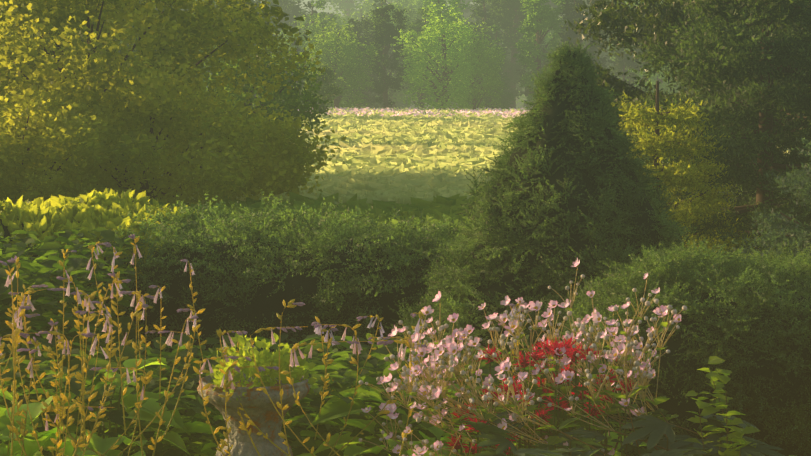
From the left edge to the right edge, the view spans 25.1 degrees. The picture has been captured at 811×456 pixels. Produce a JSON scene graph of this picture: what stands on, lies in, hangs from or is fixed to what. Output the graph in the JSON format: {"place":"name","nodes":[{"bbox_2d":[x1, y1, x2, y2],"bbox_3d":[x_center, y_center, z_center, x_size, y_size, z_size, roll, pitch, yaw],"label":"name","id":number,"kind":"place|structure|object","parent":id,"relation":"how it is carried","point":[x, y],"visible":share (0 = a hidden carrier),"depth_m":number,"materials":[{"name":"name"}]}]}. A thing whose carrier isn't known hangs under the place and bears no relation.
{"place":"outdoors","nodes":[
{"label":"outdoors","id":0,"kind":"place"},
{"bbox_2d":[48,0,528,452],"bbox_3d":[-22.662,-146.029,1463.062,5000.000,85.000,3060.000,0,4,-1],"label":"meadow","id":1,"kind":"structure","parent":0,"point":[327,10],"depth_m":553.58,"materials":[{"name":"green plant"}]},
{"bbox_2d":[0,124,19,183],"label":"shrub","id":2,"kind":"object","parent":1,"relation":"on","point":[2,136],"visible":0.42,"depth_m":18.50,"materials":[{"name":"green plant"}]},
{"bbox_2d":[0,77,135,203],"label":"shrub","id":3,"kind":"object","parent":1,"relation":"on","point":[22,121],"visible":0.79,"depth_m":18.64,"materials":[{"name":"green plant"}]},
{"bbox_2d":[0,188,199,388],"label":"hornbeam hedge","id":4,"kind":"object","parent":1,"relation":"on","point":[92,210],"visible":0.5,"depth_m":9.02,"materials":[{"name":"green plant"}]},
{"bbox_2d":[111,0,196,78],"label":"tree","id":5,"kind":"object","parent":1,"relation":"on","point":[134,43],"depth_m":93.12,"materials":[{"name":"green plant"}]},
{"bbox_2d":[1,0,311,97],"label":"tree","id":6,"kind":"object","parent":1,"relation":"on","point":[267,11],"visible":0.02,"depth_m":27.22,"materials":[{"name":"green plant"}]},
{"bbox_2d":[27,55,286,208],"bbox_3d":[-2.795,-0.885,19.829,3.025,1.997,3.185,0,4,-1],"label":"shrub","id":7,"kind":"object","parent":1,"relation":"on","point":[137,151],"visible":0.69,"depth_m":19.34,"materials":[{"name":"green plant"}]},
{"bbox_2d":[0,0,325,167],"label":"tree canopy","id":8,"kind":"object","parent":1,"relation":"on","point":[21,20],"visible":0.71,"depth_m":20.77,"materials":[{"name":"green plant"}]},
{"bbox_2d":[196,44,215,95],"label":"forest tree","id":9,"kind":"object","parent":1,"relation":"on","point":[206,72],"visible":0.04,"depth_m":152.43,"materials":[{"name":"green plant"}]},
{"bbox_2d":[217,0,267,59],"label":"forest tree","id":10,"kind":"object","parent":1,"relation":"on","point":[257,13],"visible":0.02,"depth_m":155.73,"materials":[{"name":"green plant"}]},
{"bbox_2d":[147,98,345,200],"bbox_3d":[-1.951,-0.730,20.512,2.299,1.473,2.078,3,5,34],"label":"shrub","id":11,"kind":"object","parent":1,"relation":"on","point":[287,145],"visible":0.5,"depth_m":20.02,"materials":[{"name":"green plant"}]},
{"bbox_2d":[197,371,309,455],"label":"urn planter","id":12,"kind":"object","parent":1,"relation":"on","point":[262,412],"visible":0.73,"depth_m":5.20,"materials":[{"name":"stone"}]},
{"bbox_2d":[195,39,332,142],"bbox_3d":[-3.877,-3.202,46.572,4.062,3.641,3.937,-4,6,-44],"label":"willow tree","id":13,"kind":"object","parent":1,"relation":"on","point":[290,102],"visible":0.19,"depth_m":46.25,"materials":[{"name":"green plant"}]},
{"bbox_2d":[250,0,282,95],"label":"forest tree","id":14,"kind":"object","parent":1,"relation":"on","point":[271,4],"visible":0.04,"depth_m":174.37,"materials":[{"name":"green plant"}]},
{"bbox_2d":[102,187,474,386],"bbox_3d":[-0.351,0.387,8.845,2.804,1.164,1.347,2,4,22],"label":"hedge","id":15,"kind":"object","parent":1,"relation":"on","point":[251,274],"visible":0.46,"depth_m":8.50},
{"bbox_2d":[268,0,310,100],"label":"forest tree","id":16,"kind":"object","parent":1,"relation":"on","point":[291,9],"visible":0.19,"depth_m":199.12,"materials":[{"name":"green plant"}]},
{"bbox_2d":[284,40,305,96],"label":"forest tree","id":17,"kind":"object","parent":1,"relation":"on","point":[293,44],"visible":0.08,"depth_m":148.05,"materials":[{"name":"green plant"}]},
{"bbox_2d":[279,0,310,31],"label":"forest tree","id":18,"kind":"object","parent":1,"relation":"on","point":[306,13],"depth_m":292.52,"materials":[{"name":"green plant"}]},
{"bbox_2d":[272,12,318,101],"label":"forest tree","id":19,"kind":"object","parent":1,"relation":"on","point":[300,26],"visible":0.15,"depth_m":162.30,"materials":[{"name":"green plant"}]},
{"bbox_2d":[302,0,328,107],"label":"forest tree","id":20,"kind":"object","parent":1,"relation":"on","point":[312,11],"visible":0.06,"depth_m":184.21,"materials":[{"name":"green plant"}]},
{"bbox_2d":[299,63,342,113],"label":"tree","id":21,"kind":"object","parent":1,"relation":"on","point":[329,75],"visible":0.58,"depth_m":109.02,"materials":[{"name":"green plant"}]},
{"bbox_2d":[305,0,339,32],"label":"forest tree","id":22,"kind":"object","parent":1,"relation":"on","point":[319,4],"visible":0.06,"depth_m":181.20,"materials":[{"name":"green plant"}]},
{"bbox_2d":[306,12,338,30],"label":"forest tree","id":23,"kind":"object","parent":1,"relation":"on","point":[330,14],"visible":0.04,"depth_m":236.40,"materials":[{"name":"green plant"}]},
{"bbox_2d":[287,13,361,107],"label":"forest tree","id":24,"kind":"object","parent":1,"relation":"on","point":[313,30],"visible":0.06,"depth_m":157.39,"materials":[{"name":"green plant"}]},
{"bbox_2d":[301,14,352,106],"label":"forest tree","id":25,"kind":"object","parent":1,"relation":"on","point":[339,21],"visible":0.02,"depth_m":197.89,"materials":[{"name":"green plant"}]},
{"bbox_2d":[295,18,383,108],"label":"forest tree","id":26,"kind":"object","parent":1,"relation":"on","point":[346,52],"visible":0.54,"depth_m":143.62,"materials":[{"name":"green plant"}]},
{"bbox_2d":[324,0,380,21],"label":"forest tree","id":27,"kind":"object","parent":1,"relation":"on","point":[346,5],"visible":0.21,"depth_m":290.83,"materials":[{"name":"green plant"}]},
{"bbox_2d":[337,0,392,72],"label":"forest tree","id":28,"kind":"object","parent":1,"relation":"on","point":[355,18],"visible":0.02,"depth_m":237.05,"materials":[{"name":"green plant"}]},
{"bbox_2d":[343,18,388,108],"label":"forest tree","id":29,"kind":"object","parent":1,"relation":"on","point":[362,39],"visible":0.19,"depth_m":163.66,"materials":[{"name":"green plant"}]},
{"bbox_2d":[0,234,741,455],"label":"plants","id":30,"kind":"object","parent":1,"relation":"on","point":[63,399],"depth_m":4.87,"materials":[{"name":"green plant"}]},
{"bbox_2d":[338,13,409,108],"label":"forest tree","id":31,"kind":"object","parent":1,"relation":"on","point":[379,95],"visible":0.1,"depth_m":176.71,"materials":[{"name":"green plant"}]},
{"bbox_2d":[349,0,415,18],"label":"forest tree","id":32,"kind":"object","parent":1,"relation":"on","point":[372,1],"depth_m":281.02,"materials":[{"name":"green plant"}]},
{"bbox_2d":[365,0,409,108],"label":"forest tree","id":33,"kind":"object","parent":1,"relation":"on","point":[384,32],"visible":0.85,"depth_m":148.72,"materials":[{"name":"green plant"}]},
{"bbox_2d":[364,0,411,108],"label":"forest tree","id":34,"kind":"object","parent":1,"relation":"on","point":[398,104],"visible":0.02,"depth_m":200.39,"materials":[{"name":"green plant"}]},
{"bbox_2d":[367,3,415,107],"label":"forest tree","id":35,"kind":"object","parent":1,"relation":"on","point":[399,96],"visible":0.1,"depth_m":183.65,"materials":[{"name":"green plant"}]},
{"bbox_2d":[0,227,796,455],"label":"broad-leaved plants","id":36,"kind":"object","parent":1,"relation":"on","point":[190,431],"visible":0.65,"depth_m":5.82,"materials":[{"name":"green plant"}]},
{"bbox_2d":[445,337,639,454],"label":"red flowers","id":37,"kind":"object","parent":36,"relation":"attached to","point":[571,352],"visible":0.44,"depth_m":4.89,"materials":[{"name":"red plant"}]},
{"bbox_2d":[277,106,532,118],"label":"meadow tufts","id":38,"kind":"object","parent":1,"relation":"on","point":[387,109],"visible":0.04,"depth_m":118.40,"materials":[{"name":"beige plant"}]},
{"bbox_2d":[403,7,431,107],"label":"forest tree","id":39,"kind":"object","parent":1,"relation":"on","point":[410,12],"visible":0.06,"depth_m":206.58,"materials":[{"name":"green plant"}]},
{"bbox_2d":[400,8,441,107],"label":"forest tree","id":40,"kind":"object","parent":1,"relation":"on","point":[419,24],"visible":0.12,"depth_m":163.85,"materials":[{"name":"green plant"}]},
{"bbox_2d":[392,0,454,34],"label":"forest tree","id":41,"kind":"object","parent":1,"relation":"on","point":[414,4],"visible":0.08,"depth_m":237.39,"materials":[{"name":"green plant"}]},
{"bbox_2d":[399,2,473,108],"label":"forest tree","id":42,"kind":"object","parent":1,"relation":"on","point":[419,96],"depth_m":179.01,"materials":[{"name":"green plant"}]},
{"bbox_2d":[390,2,495,109],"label":"forest tree","id":43,"kind":"object","parent":1,"relation":"on","point":[448,58],"visible":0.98,"depth_m":141.32,"materials":[{"name":"green plant"}]},
{"bbox_2d":[420,0,471,101],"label":"forest tree","id":44,"kind":"object","parent":1,"relation":"on","point":[438,5],"visible":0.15,"depth_m":165.10,"materials":[{"name":"green plant"}]},
{"bbox_2d":[433,0,473,108],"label":"forest tree","id":45,"kind":"object","parent":1,"relation":"on","point":[466,10],"depth_m":241.31,"materials":[{"name":"green plant"}]},
{"bbox_2d":[133,191,796,264],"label":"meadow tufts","id":46,"kind":"object","parent":1,"relation":"on","point":[438,207],"visible":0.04,"depth_m":18.47,"materials":[{"name":"green plant"}]},
{"bbox_2d":[450,0,487,27],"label":"forest tree","id":47,"kind":"object","parent":1,"relation":"on","point":[465,14],"visible":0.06,"depth_m":285.19,"materials":[{"name":"green plant"}]},
{"bbox_2d":[441,21,506,109],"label":"forest tree","id":48,"kind":"object","parent":1,"relation":"on","point":[483,66],"visible":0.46,"depth_m":143.38,"materials":[{"name":"green plant"}]},
{"bbox_2d":[465,3,484,107],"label":"forest tree","id":49,"kind":"object","parent":1,"relation":"on","point":[475,5],"depth_m":197.96,"materials":[{"name":"green plant"}]},
{"bbox_2d":[159,106,802,204],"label":"meadow tufts","id":50,"kind":"object","parent":1,"relation":"on","point":[402,159],"visible":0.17,"depth_m":36.29,"materials":[{"name":"yellow plant"}]},
{"bbox_2d":[460,0,515,107],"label":"forest tree","id":51,"kind":"object","parent":1,"relation":"on","point":[481,13],"visible":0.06,"depth_m":172.89,"materials":[{"name":"green plant"}]},
{"bbox_2d":[477,24,515,108],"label":"forest tree","id":52,"kind":"object","parent":1,"relation":"on","point":[504,102],"visible":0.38,"depth_m":156.85,"materials":[{"name":"green plant"}]},
{"bbox_2d":[469,0,530,90],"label":"forest tree","id":53,"kind":"object","parent":1,"relation":"on","point":[488,5],"visible":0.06,"depth_m":197.30,"materials":[{"name":"green plant"}]},
{"bbox_2d":[478,22,522,93],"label":"forest tree","id":54,"kind":"object","parent":1,"relation":"on","point":[505,47],"visible":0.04,"depth_m":232.63,"materials":[{"name":"green plant"}]},
{"bbox_2d":[472,0,545,108],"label":"forest tree","id":55,"kind":"object","parent":1,"relation":"on","point":[505,12],"visible":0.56,"depth_m":174.28,"materials":[{"name":"green plant"}]},
{"bbox_2d":[359,274,686,455],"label":"flowers","id":56,"kind":"object","parent":1,"relation":"on","point":[637,364],"visible":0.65,"depth_m":4.79,"materials":[{"name":"pink plant"}]},
{"bbox_2d":[515,36,549,106],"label":"forest tree","id":57,"kind":"object","parent":1,"relation":"on","point":[527,92],"visible":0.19,"depth_m":162.61,"materials":[{"name":"green plant"}]},
{"bbox_2d":[502,16,566,106],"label":"forest tree","id":58,"kind":"object","parent":1,"relation":"on","point":[521,98],"visible":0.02,"depth_m":244.46,"materials":[{"name":"green plant"}]},
{"bbox_2d":[516,12,556,101],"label":"forest tree","id":59,"kind":"object","parent":1,"relation":"on","point":[548,38],"visible":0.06,"depth_m":177.23,"materials":[{"name":"green plant"}]},
{"bbox_2d":[372,37,704,411],"bbox_3d":[0.707,0.141,7.537,1.978,1.835,1.963,0,4,-1],"label":"conical evergreen tree","id":60,"kind":"object","parent":1,"relation":"on","point":[563,191],"visible":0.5,"depth_m":7.31,"materials":[{"name":"green plant"}]},
{"bbox_2d":[513,0,569,101],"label":"forest tree","id":61,"kind":"object","parent":1,"relation":"on","point":[537,22],"visible":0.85,"depth_m":143.37,"materials":[{"name":"green plant"}]},
{"bbox_2d":[518,0,566,107],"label":"forest tree","id":62,"kind":"object","parent":1,"relation":"on","point":[553,6],"depth_m":207.34,"materials":[{"name":"green plant"}]},
{"bbox_2d":[551,0,611,56],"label":"forest tree","id":63,"kind":"object","parent":1,"relation":"on","point":[588,11],"visible":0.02,"depth_m":237.35,"materials":[{"name":"green plant"}]},
{"bbox_2d":[552,0,612,68],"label":"forest tree","id":64,"kind":"object","parent":1,"relation":"on","point":[571,13],"visible":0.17,"depth_m":141.73,"materials":[{"name":"green plant"}]},
{"bbox_2d":[549,5,627,89],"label":"forest tree","id":65,"kind":"object","parent":1,"relation":"on","point":[602,52],"depth_m":183.53,"materials":[{"name":"green plant"}]},
{"bbox_2d":[601,1,630,86],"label":"forest tree","id":66,"kind":"object","parent":1,"relation":"on","point":[613,44],"visible":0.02,"depth_m":201.04,"materials":[{"name":"green plant"}]},
{"bbox_2d":[465,398,784,455],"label":"glossy plant leaves","id":67,"kind":"object","parent":1,"relation":"on","point":[655,429],"visible":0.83,"depth_m":4.65,"materials":[{"name":"green plant"}]},
{"bbox_2d":[607,40,645,89],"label":"forest tree","id":68,"kind":"object","parent":1,"relation":"on","point":[620,61],"visible":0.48,"depth_m":144.62,"materials":[{"name":"green plant"}]},
{"bbox_2d":[608,0,655,82],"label":"forest tree","id":69,"kind":"object","parent":1,"relation":"on","point":[628,37],"visible":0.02,"depth_m":177.86,"materials":[{"name":"green plant"}]},
{"bbox_2d":[626,43,668,93],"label":"forest tree","id":70,"kind":"object","parent":1,"relation":"on","point":[651,78],"visible":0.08,"depth_m":149.48,"materials":[{"name":"green plant"}]},
{"bbox_2d":[624,49,692,95],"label":"forest tree","id":71,"kind":"object","parent":1,"relation":"on","point":[662,85],"visible":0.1,"depth_m":155.80,"materials":[{"name":"green plant"}]},
{"bbox_2d":[546,0,810,204],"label":"tall spruce","id":72,"kind":"object","parent":1,"relation":"on","point":[641,22],"visible":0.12,"depth_m":17.28,"materials":[{"name":"green plant"}]},
{"bbox_2d":[553,236,810,455],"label":"bush","id":73,"kind":"object","parent":1,"relation":"on","point":[748,322],"visible":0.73,"depth_m":5.72,"materials":[{"name":"green plant"}]},
{"bbox_2d":[614,81,772,254],"bbox_3d":[1.990,-0.249,13.980,1.800,1.762,1.690,0,4,-1],"label":"yellow young pine","id":74,"kind":"object","parent":1,"relation":"on","point":[690,177],"visible":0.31,"depth_m":13.76,"materials":[{"name":"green plant"}]},
{"bbox_2d":[626,0,810,256],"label":"spruce","id":75,"kind":"object","parent":1,"relation":"on","point":[751,56],"visible":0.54,"depth_m":14.43,"materials":[{"name":"green plant"}]},
{"bbox_2d":[665,8,793,148],"bbox_3d":[8.185,-5.705,39.731,5.657,9.213,5.109,0,4,-1],"label":"spruce","id":76,"kind":"object","parent":1,"relation":"on","point":[686,79],"visible":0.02,"depth_m":39.40,"materials":[{"name":"green plant"}]},
{"bbox_2d":[724,137,810,269],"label":"blue spruce","id":77,"kind":"object","parent":1,"relation":"on","point":[800,236],"visible":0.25,"depth_m":10.96,"materials":[{"name":"green plant"}]}
]}

